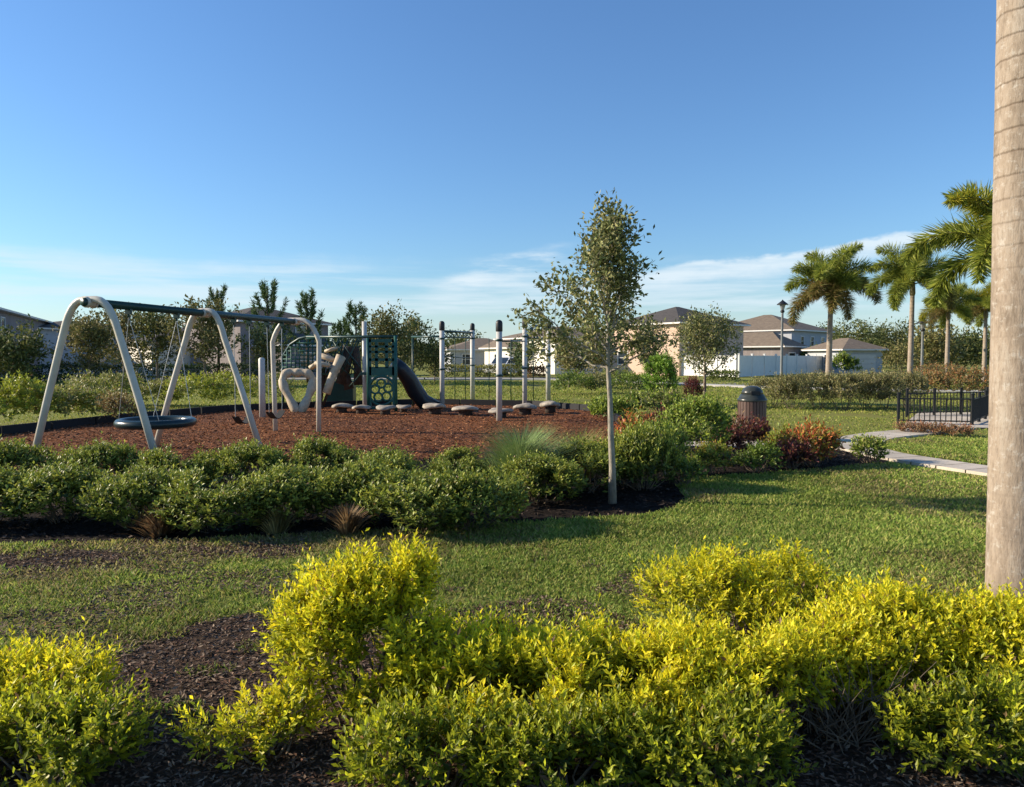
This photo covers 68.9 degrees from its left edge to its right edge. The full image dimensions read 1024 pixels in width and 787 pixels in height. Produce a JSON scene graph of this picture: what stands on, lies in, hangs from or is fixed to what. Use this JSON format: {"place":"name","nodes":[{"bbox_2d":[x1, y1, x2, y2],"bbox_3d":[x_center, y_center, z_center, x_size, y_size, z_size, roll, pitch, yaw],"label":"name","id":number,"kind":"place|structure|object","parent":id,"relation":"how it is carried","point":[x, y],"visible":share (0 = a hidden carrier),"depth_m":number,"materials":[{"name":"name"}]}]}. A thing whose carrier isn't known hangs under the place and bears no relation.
{"place":"outdoors","nodes":[
{"label":"outdoors","id":0,"kind":"place"},
{"bbox_2d":[444,338,493,371],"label":"house","id":1,"kind":"structure","parent":0,"point":[458,350],"depth_m":84.60,"materials":[{"name":"grey paint"}]},
{"bbox_2d":[0,379,987,446],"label":"lawn grass","id":2,"kind":"structure","parent":0,"point":[479,389],"depth_m":29.59,"materials":[{"name":"green plant"}]},
{"bbox_2d":[0,0,995,357],"label":"sky","id":3,"kind":"structure","parent":0,"point":[439,157],"materials":[{"name":"blue"}]},
{"bbox_2d":[0,361,1023,721],"bbox_3d":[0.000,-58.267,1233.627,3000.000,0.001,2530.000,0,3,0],"label":"ground","id":4,"kind":"structure","parent":0,"point":[774,415],"depth_m":6.66,"materials":[{"name":"green plant"}]},
{"bbox_2d":[0,307,52,376],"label":"grey house","id":5,"kind":"structure","parent":4,"relation":"on","point":[9,317],"depth_m":60.49,"materials":[{"name":"white paint"}]},
{"bbox_2d":[0,313,55,387],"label":"tree","id":6,"kind":"object","parent":4,"relation":"on","point":[18,353],"visible":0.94,"depth_m":35.70,"materials":[{"name":"green plant"}]},
{"bbox_2d":[0,369,63,414],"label":"garden shrub","id":7,"kind":"object","parent":4,"relation":"on","point":[27,384],"visible":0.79,"depth_m":18.02,"materials":[{"name":"green plant"}]},
{"bbox_2d":[24,378,100,418],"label":"garden shrub","id":8,"kind":"object","parent":4,"relation":"on","point":[72,395],"visible":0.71,"depth_m":18.86,"materials":[{"name":"green plant"}]},
{"bbox_2d":[0,549,162,571],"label":"bare soil","id":9,"kind":"structure","parent":4,"relation":"on","point":[56,561],"depth_m":6.08,"materials":[{"name":"brown soil"}]},
{"bbox_2d":[46,307,122,377],"bbox_3d":[-22.575,-2.597,40.224,4.168,4.593,3.763,2,4,42],"label":"tree","id":10,"kind":"object","parent":4,"relation":"on","point":[93,332],"visible":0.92,"depth_m":39.63,"materials":[{"name":"green plant"}]},
{"bbox_2d":[39,321,151,374],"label":"pale house","id":11,"kind":"structure","parent":4,"relation":"on","point":[48,333],"depth_m":71.48,"materials":[{"name":"beige paint"}]},
{"bbox_2d":[91,386,145,418],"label":"garden shrub","id":12,"kind":"object","parent":4,"relation":"on","point":[113,401],"visible":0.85,"depth_m":18.45,"materials":[{"name":"green plant"}]},
{"bbox_2d":[92,308,153,373],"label":"tree","id":13,"kind":"object","parent":4,"relation":"on","point":[124,320],"visible":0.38,"depth_m":43.80,"materials":[{"name":"green plant"}]},
{"bbox_2d":[0,360,279,383],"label":"clipped hedge","id":14,"kind":"object","parent":4,"relation":"on","point":[185,366],"visible":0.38,"depth_m":48.48,"materials":[{"name":"green plant"}]},
{"bbox_2d":[124,304,180,380],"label":"tree","id":15,"kind":"object","parent":4,"relation":"on","point":[161,343],"visible":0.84,"depth_m":42.54,"materials":[{"name":"green plant"}]},
{"bbox_2d":[154,290,241,375],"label":"tree","id":16,"kind":"object","parent":4,"relation":"on","point":[207,334],"visible":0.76,"depth_m":41.45,"materials":[{"name":"green plant"}]},
{"bbox_2d":[161,370,234,401],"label":"garden shrub","id":17,"kind":"object","parent":4,"relation":"on","point":[180,384],"visible":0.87,"depth_m":24.27,"materials":[{"name":"green plant"}]},
{"bbox_2d":[192,367,269,399],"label":"garden shrub","id":18,"kind":"object","parent":4,"relation":"on","point":[225,377],"visible":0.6,"depth_m":25.28,"materials":[{"name":"green plant"}]},
{"bbox_2d":[183,307,335,376],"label":"dark house","id":19,"kind":"structure","parent":4,"relation":"on","point":[240,328],"depth_m":63.50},
{"bbox_2d":[230,325,298,384],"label":"tree","id":20,"kind":"object","parent":4,"relation":"on","point":[260,342],"visible":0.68,"depth_m":41.65,"materials":[{"name":"green plant"}]},
{"bbox_2d":[240,278,292,376],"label":"pine tree","id":21,"kind":"object","parent":4,"relation":"on","point":[265,295],"visible":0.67,"depth_m":45.60,"materials":[{"name":"green plant"}]},
{"bbox_2d":[284,287,331,383],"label":"pine tree","id":22,"kind":"object","parent":4,"relation":"on","point":[304,302],"visible":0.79,"depth_m":46.75,"materials":[{"name":"green plant"}]},
{"bbox_2d":[0,405,617,469],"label":"play surface","id":23,"kind":"object","parent":4,"relation":"on","point":[349,432],"visible":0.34,"depth_m":16.79,"materials":[{"name":"brown wood"}]},
{"bbox_2d":[27,296,321,468],"bbox_3d":[-5.395,-0.238,13.604,2.299,2.588,6.173,1,3,12],"label":"swing set","id":24,"kind":"object","parent":23,"relation":"on","point":[109,306],"visible":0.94,"depth_m":12.83,"materials":[{"name":"beige paint"}]},
{"bbox_2d":[113,317,196,429],"bbox_3d":[-5.739,-0.333,12.003,1.220,1.743,1.220,0,3,0],"label":"saucer swing","id":25,"kind":"object","parent":24,"relation":"hanging from","point":[157,422],"visible":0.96,"depth_m":11.67,"materials":[{"name":"black rubber"}]},
{"bbox_2d":[0,399,621,434],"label":"play edging","id":26,"kind":"object","parent":23,"relation":"on","point":[32,427],"visible":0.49,"depth_m":21.90,"materials":[{"name":"plastic"}]},
{"bbox_2d":[278,321,439,411],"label":"play tower","id":27,"kind":"structure","parent":23,"relation":"on","point":[342,387],"depth_m":23.47,"materials":[{"name":"paint"}]},
{"bbox_2d":[411,320,550,420],"bbox_3d":[-1.390,-0.989,24.271,4.154,3.020,9.381,1,3,11],"label":"climbing course","id":28,"kind":"object","parent":23,"relation":"on","point":[499,340],"visible":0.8,"depth_m":23.97,"materials":[{"name":"paint"}]},
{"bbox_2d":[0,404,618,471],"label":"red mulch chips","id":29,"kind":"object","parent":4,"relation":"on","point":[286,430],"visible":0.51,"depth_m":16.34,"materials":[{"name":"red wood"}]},
{"bbox_2d":[318,502,375,535],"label":"grass tuft","id":30,"kind":"object","parent":4,"relation":"on","point":[349,520],"visible":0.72,"depth_m":6.87,"materials":[{"name":"brown plant"}]},
{"bbox_2d":[345,298,429,382],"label":"tree","id":31,"kind":"object","parent":4,"relation":"on","point":[388,323],"visible":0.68,"depth_m":44.57,"materials":[{"name":"green plant"}]},
{"bbox_2d":[383,307,438,376],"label":"tree","id":32,"kind":"object","parent":4,"relation":"on","point":[419,358],"visible":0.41,"depth_m":47.62,"materials":[{"name":"green plant"}]},
{"bbox_2d":[0,426,888,544],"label":"mulch bed","id":33,"kind":"object","parent":4,"relation":"on","point":[82,530],"visible":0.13,"depth_m":7.80,"materials":[{"name":"brown wood"}]},
{"bbox_2d":[0,454,43,522],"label":"hedge shrub","id":34,"kind":"object","parent":33,"relation":"on","point":[10,473],"visible":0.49,"depth_m":7.24,"materials":[{"name":"green plant"}]},
{"bbox_2d":[0,433,60,472],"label":"hedge shrub","id":35,"kind":"object","parent":33,"relation":"on","point":[18,452],"visible":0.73,"depth_m":9.11,"materials":[{"name":"green plant"}]},
{"bbox_2d":[0,455,125,523],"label":"hedge shrub","id":36,"kind":"object","parent":33,"relation":"on","point":[65,479],"visible":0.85,"depth_m":7.16,"materials":[{"name":"green plant"}]},
{"bbox_2d":[45,431,145,488],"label":"hedge shrub","id":37,"kind":"object","parent":33,"relation":"on","point":[98,452],"visible":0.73,"depth_m":9.32,"materials":[{"name":"green plant"}]},
{"bbox_2d":[76,453,207,528],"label":"hedge shrub","id":38,"kind":"object","parent":33,"relation":"on","point":[133,486],"visible":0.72,"depth_m":7.00,"materials":[{"name":"green plant"}]},
{"bbox_2d":[128,501,192,538],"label":"grass tuft","id":39,"kind":"object","parent":33,"relation":"on","point":[154,526],"visible":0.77,"depth_m":6.79,"materials":[{"name":"brown plant"}]},
{"bbox_2d":[125,441,222,486],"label":"hedge shrub","id":40,"kind":"object","parent":33,"relation":"on","point":[153,457],"visible":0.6,"depth_m":8.93,"materials":[{"name":"green plant"}]},
{"bbox_2d":[142,457,282,534],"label":"hedge shrub","id":41,"kind":"object","parent":33,"relation":"on","point":[189,487],"visible":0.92,"depth_m":6.80,"materials":[{"name":"green plant"}]},
{"bbox_2d":[213,437,290,487],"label":"hedge shrub","id":42,"kind":"object","parent":33,"relation":"on","point":[246,453],"visible":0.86,"depth_m":9.05,"materials":[{"name":"green plant"}]},
{"bbox_2d":[225,457,341,530],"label":"hedge shrub","id":43,"kind":"object","parent":33,"relation":"on","point":[286,482],"visible":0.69,"depth_m":7.11,"materials":[{"name":"green plant"}]},
{"bbox_2d":[287,430,361,476],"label":"hedge shrub","id":44,"kind":"object","parent":33,"relation":"on","point":[333,453],"visible":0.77,"depth_m":9.34,"materials":[{"name":"green plant"}]},
{"bbox_2d":[297,451,400,522],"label":"hedge shrub","id":45,"kind":"object","parent":33,"relation":"on","point":[352,479],"visible":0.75,"depth_m":7.25,"materials":[{"name":"green plant"}]},
{"bbox_2d":[348,440,422,484],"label":"hedge shrub","id":46,"kind":"object","parent":33,"relation":"on","point":[402,461],"visible":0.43,"depth_m":8.93,"materials":[{"name":"green plant"}]},
{"bbox_2d":[353,458,470,533],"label":"hedge shrub","id":47,"kind":"object","parent":33,"relation":"on","point":[410,490],"visible":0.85,"depth_m":6.79,"materials":[{"name":"green plant"}]},
{"bbox_2d":[420,441,491,477],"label":"hedge shrub","id":48,"kind":"object","parent":33,"relation":"on","point":[453,461],"visible":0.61,"depth_m":9.06,"materials":[{"name":"green plant"}]},
{"bbox_2d":[498,449,589,504],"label":"hedge shrub","id":49,"kind":"object","parent":33,"relation":"on","point":[538,465],"visible":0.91,"depth_m":8.22,"materials":[{"name":"green plant"}]},
{"bbox_2d":[541,432,631,497],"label":"hedge shrub","id":50,"kind":"object","parent":33,"relation":"on","point":[590,456],"visible":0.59,"depth_m":8.97,"materials":[{"name":"green plant"}]},
{"bbox_2d":[507,187,681,503],"bbox_3d":[0.867,-0.517,8.430,1.760,3.516,1.854,-1,3,-11],"label":"young oak","id":51,"kind":"object","parent":33,"relation":"on","point":[607,246],"visible":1,"depth_m":8.22,"materials":[{"name":"green plant"}]},
{"bbox_2d":[605,411,685,490],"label":"hedge shrub","id":52,"kind":"object","parent":33,"relation":"on","point":[665,444],"visible":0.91,"depth_m":9.05,"materials":[{"name":"green plant"}]},
{"bbox_2d":[656,389,741,458],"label":"leafy bush","id":53,"kind":"object","parent":33,"relation":"on","point":[688,411],"visible":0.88,"depth_m":11.19,"materials":[{"name":"green plant"}]},
{"bbox_2d":[685,436,736,474],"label":"leafy bush","id":54,"kind":"object","parent":33,"relation":"on","point":[705,451],"visible":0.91,"depth_m":10.38,"materials":[{"name":"green plant"}]},
{"bbox_2d":[728,410,772,453],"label":"dark shrub","id":55,"kind":"object","parent":33,"relation":"on","point":[757,431],"visible":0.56,"depth_m":12.25,"materials":[{"name":"red plant"}]},
{"bbox_2d":[737,386,766,440],"bbox_3d":[4.703,0.384,14.636,0.564,1.072,0.564,0,3,0],"label":"trash can","id":56,"kind":"object","parent":33,"relation":"on","point":[750,399],"visible":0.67,"depth_m":14.42,"materials":[{"name":"black metal"}]},
{"bbox_2d":[731,439,785,472],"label":"leafy bush","id":57,"kind":"object","parent":33,"relation":"on","point":[764,450],"visible":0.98,"depth_m":10.54,"materials":[{"name":"green plant"}]},
{"bbox_2d":[765,431,818,469],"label":"dark shrub","id":58,"kind":"object","parent":33,"relation":"on","point":[793,451],"visible":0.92,"depth_m":10.88,"materials":[{"name":"red plant"}]},
{"bbox_2d":[777,414,849,466],"bbox_3d":[4.527,0.707,11.254,0.995,0.805,1.057,2,3,36],"label":"orange croton","id":59,"kind":"object","parent":33,"relation":"on","point":[823,441],"visible":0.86,"depth_m":11.09,"materials":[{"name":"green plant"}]},
{"bbox_2d":[849,429,892,462],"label":"leafy bush","id":60,"kind":"object","parent":33,"relation":"on","point":[865,444],"visible":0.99,"depth_m":11.49,"materials":[{"name":"green plant"}]},
{"bbox_2d":[419,458,532,533],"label":"hedge shrub","id":61,"kind":"object","parent":4,"relation":"on","point":[476,488],"visible":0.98,"depth_m":6.93,"materials":[{"name":"green plant"}]},
{"bbox_2d":[0,525,1023,786],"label":"dry leaf litter","id":62,"kind":"object","parent":4,"relation":"on","point":[186,779],"visible":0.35,"depth_m":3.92,"materials":[{"name":"brown plant"}]},
{"bbox_2d":[0,616,139,768],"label":"golden shrub","id":63,"kind":"object","parent":62,"relation":"on","point":[70,666],"visible":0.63,"depth_m":3.26,"materials":[{"name":"yellow plant"}]},
{"bbox_2d":[0,668,173,786],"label":"golden shrub","id":64,"kind":"object","parent":62,"relation":"on","point":[97,722],"visible":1,"depth_m":2.81,"materials":[{"name":"green plant"}]},
{"bbox_2d":[159,653,337,770],"bbox_3d":[-1.077,1.308,3.118,0.684,0.430,0.549,1,3,22],"label":"golden shrub","id":65,"kind":"object","parent":62,"relation":"on","point":[290,718],"visible":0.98,"depth_m":3.06,"materials":[{"name":"yellow plant"}]},
{"bbox_2d":[248,528,474,725],"bbox_3d":[-0.674,1.054,3.355,1.024,0.880,0.769,0,3,0],"label":"golden shrub","id":66,"kind":"object","parent":62,"relation":"on","point":[349,601],"visible":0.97,"depth_m":3.26,"materials":[{"name":"yellow plant"}]},
{"bbox_2d":[326,671,553,786],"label":"golden shrub","id":67,"kind":"object","parent":62,"relation":"on","point":[405,737],"visible":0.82,"depth_m":2.74,"materials":[{"name":"green plant"}]},
{"bbox_2d":[403,601,543,708],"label":"golden shrub","id":68,"kind":"object","parent":62,"relation":"on","point":[499,621],"visible":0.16,"depth_m":3.48,"materials":[{"name":"plant"}]},
{"bbox_2d":[410,602,625,784],"bbox_3d":[0.042,1.216,3.115,0.987,0.608,0.752,-1,3,-17],"label":"golden shrub","id":69,"kind":"object","parent":62,"relation":"on","point":[468,655],"visible":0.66,"depth_m":3.15,"materials":[{"name":"plant"}]},
{"bbox_2d":[449,657,684,786],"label":"golden shrub","id":70,"kind":"object","parent":62,"relation":"on","point":[564,728],"visible":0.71,"depth_m":2.73,"materials":[{"name":"green plant"}]},
{"bbox_2d":[495,593,638,704],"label":"golden shrub","id":71,"kind":"object","parent":62,"relation":"on","point":[600,626],"visible":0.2,"depth_m":3.43,"materials":[{"name":"yellow plant"}]},
{"bbox_2d":[532,604,735,767],"bbox_3d":[0.485,1.226,3.126,0.883,0.558,0.792,0,3,0],"label":"golden shrub","id":72,"kind":"object","parent":62,"relation":"on","point":[639,652],"visible":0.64,"depth_m":3.10,"materials":[{"name":"yellow plant"}]},
{"bbox_2d":[609,595,773,702],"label":"golden shrub","id":73,"kind":"object","parent":62,"relation":"on","point":[735,643],"visible":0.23,"depth_m":3.35,"materials":[{"name":"yellow plant"}]},
{"bbox_2d":[580,666,818,786],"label":"golden shrub","id":74,"kind":"object","parent":62,"relation":"on","point":[734,739],"visible":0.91,"depth_m":2.72,"materials":[{"name":"green plant"}]},
{"bbox_2d":[628,535,855,643],"bbox_3d":[1.324,1.119,4.256,1.351,0.665,0.886,0,3,0],"label":"golden shrub","id":75,"kind":"object","parent":62,"relation":"on","point":[747,584],"visible":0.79,"depth_m":4.19,"materials":[{"name":"yellow plant"}]},
{"bbox_2d":[652,598,871,746],"bbox_3d":[1.017,1.219,3.273,0.980,0.562,0.724,-2,3,-32],"label":"golden shrub","id":76,"kind":"object","parent":62,"relation":"on","point":[770,652],"visible":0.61,"depth_m":3.15,"materials":[{"name":"yellow plant"}]},
{"bbox_2d":[752,596,918,720],"bbox_3d":[1.483,1.214,3.472,0.727,0.549,0.681,0,3,0],"label":"golden shrub","id":77,"kind":"object","parent":62,"relation":"on","point":[853,650],"visible":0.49,"depth_m":3.32,"materials":[{"name":"yellow plant"}]},
{"bbox_2d":[766,644,956,753],"bbox_3d":[1.438,1.284,3.200,0.904,0.432,0.436,-1,3,-15],"label":"bare bush","id":78,"kind":"object","parent":62,"relation":"on","point":[853,730],"visible":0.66,"depth_m":3.17,"materials":[{"name":"brown plant"}]},
{"bbox_2d":[781,557,1022,704],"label":"golden shrub","id":79,"kind":"object","parent":62,"relation":"on","point":[896,604],"visible":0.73,"depth_m":3.48,"materials":[{"name":"yellow plant"}]},
{"bbox_2d":[871,653,1023,780],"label":"golden shrub","id":80,"kind":"object","parent":62,"relation":"on","point":[965,707],"visible":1,"depth_m":2.95,"materials":[{"name":"green plant"}]},
{"bbox_2d":[922,570,1023,692],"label":"golden shrub","id":81,"kind":"object","parent":62,"relation":"on","point":[1007,617],"visible":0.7,"depth_m":3.40,"materials":[{"name":"yellow plant"}]},
{"bbox_2d":[583,389,637,416],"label":"garden shrub","id":82,"kind":"object","parent":4,"relation":"on","point":[598,406],"visible":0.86,"depth_m":19.82,"materials":[{"name":"green plant"}]},
{"bbox_2d":[621,382,689,411],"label":"garden shrub","id":83,"kind":"object","parent":4,"relation":"on","point":[667,398],"visible":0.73,"depth_m":20.84,"materials":[{"name":"green plant"}]},
{"bbox_2d":[639,350,681,401],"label":"round bush","id":84,"kind":"object","parent":4,"relation":"on","point":[660,364],"visible":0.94,"depth_m":24.29,"materials":[{"name":"green plant"}]},
{"bbox_2d":[612,307,750,375],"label":"peach house","id":85,"kind":"structure","parent":4,"relation":"on","point":[671,315],"depth_m":69.86,"materials":[{"name":"beige paint"}]},
{"bbox_2d":[667,301,743,397],"bbox_3d":[6.869,-1.423,26.428,2.757,3.584,2.463,0,3,0],"label":"young tree","id":86,"kind":"object","parent":4,"relation":"on","point":[701,325],"visible":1,"depth_m":26.12,"materials":[{"name":"green plant"}]},
{"bbox_2d":[738,354,821,376],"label":"vinyl fence","id":87,"kind":"object","parent":4,"relation":"on","point":[752,365],"visible":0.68,"depth_m":67.17,"materials":[{"name":"white plastic"}]},
{"bbox_2d":[768,369,820,409],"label":"olive shrub","id":88,"kind":"object","parent":4,"relation":"on","point":[791,380],"visible":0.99,"depth_m":23.45,"materials":[{"name":"green plant"}]},
{"bbox_2d":[782,240,883,374],"bbox_3d":[16.071,-3.987,37.933,4.710,7.588,4.777,0,3,0],"label":"palm tree","id":89,"kind":"object","parent":4,"relation":"on","point":[836,278],"visible":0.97,"depth_m":37.10,"materials":[{"name":"green plant"}]},
{"bbox_2d":[815,370,868,409],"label":"olive shrub","id":90,"kind":"object","parent":4,"relation":"on","point":[840,378],"visible":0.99,"depth_m":23.18,"materials":[{"name":"green plant"}]},
{"bbox_2d":[801,338,888,373],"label":"building","id":91,"kind":"structure","parent":4,"relation":"on","point":[867,354],"depth_m":74.68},
{"bbox_2d":[862,367,912,409],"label":"olive shrub","id":92,"kind":"object","parent":4,"relation":"on","point":[889,379],"visible":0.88,"depth_m":23.23,"materials":[{"name":"green plant"}]},
{"bbox_2d":[863,237,961,395],"bbox_3d":[17.040,-3.337,31.903,3.749,6.873,3.786,0,3,0],"label":"palm tree","id":93,"kind":"object","parent":4,"relation":"on","point":[903,277],"visible":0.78,"depth_m":31.71,"materials":[{"name":"green plant"}]},
{"bbox_2d":[896,317,974,372],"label":"tree","id":94,"kind":"object","parent":4,"relation":"on","point":[934,348],"visible":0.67,"depth_m":79.09,"materials":[{"name":"green plant"}]},
{"bbox_2d":[897,179,992,308],"bbox_3d":[13.268,-2.805,19.910,5.000,6.972,5.178,0,3,0],"label":"palm tree","id":95,"kind":"object","parent":4,"relation":"on","point":[978,229],"visible":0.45,"depth_m":20.30,"materials":[{"name":"green plant"}]},
{"bbox_2d":[917,280,981,372],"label":"palm tree","id":96,"kind":"object","parent":4,"relation":"on","point":[942,315],"visible":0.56,"depth_m":43.46,"materials":[{"name":"green plant"}]},
{"bbox_2d":[923,327,989,370],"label":"tree","id":97,"kind":"object","parent":4,"relation":"on","point":[971,341],"visible":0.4,"depth_m":88.65,"materials":[{"name":"green plant"}]},
{"bbox_2d":[957,281,990,382],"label":"palm tree","id":98,"kind":"object","parent":4,"relation":"on","point":[982,309],"visible":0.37,"depth_m":45.73,"materials":[{"name":"green plant"}]},
{"bbox_2d":[984,0,1023,597],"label":"palm tree","id":99,"kind":"object","parent":4,"relation":"on","point":[1004,558],"visible":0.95,"depth_m":4.90,"materials":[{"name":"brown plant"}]},
{"bbox_2d":[445,418,594,491],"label":"fountain grass","id":100,"kind":"object","parent":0,"point":[514,445],"depth_m":9.01,"materials":[{"name":"green plant"}]},
{"bbox_2d":[478,326,611,373],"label":"white house","id":101,"kind":"structure","parent":0,"point":[490,351],"depth_m":75.71,"materials":[{"name":"white paint"}]},
{"bbox_2d":[739,315,834,355],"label":"grey house","id":102,"kind":"structure","parent":0,"point":[762,335],"depth_m":84.30,"materials":[{"name":"grey paint"}]},
{"bbox_2d":[676,423,987,475],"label":"path","id":103,"kind":"structure","parent":0,"point":[943,464],"depth_m":11.97,"materials":[{"name":"grey concrete"}]},
{"bbox_2d":[905,412,988,427],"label":"patio","id":104,"kind":"structure","parent":0,"point":[948,416],"depth_m":20.05,"materials":[{"name":"concrete"}]},
{"bbox_2d":[897,393,974,424],"bbox_3d":[10.185,0.383,17.981,1.685,0.790,0.092,1,3,15],"label":"metal railing","id":105,"kind":"object","parent":104,"relation":"on","point":[971,421],"visible":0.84,"depth_m":17.94,"materials":[{"name":"black metal"}]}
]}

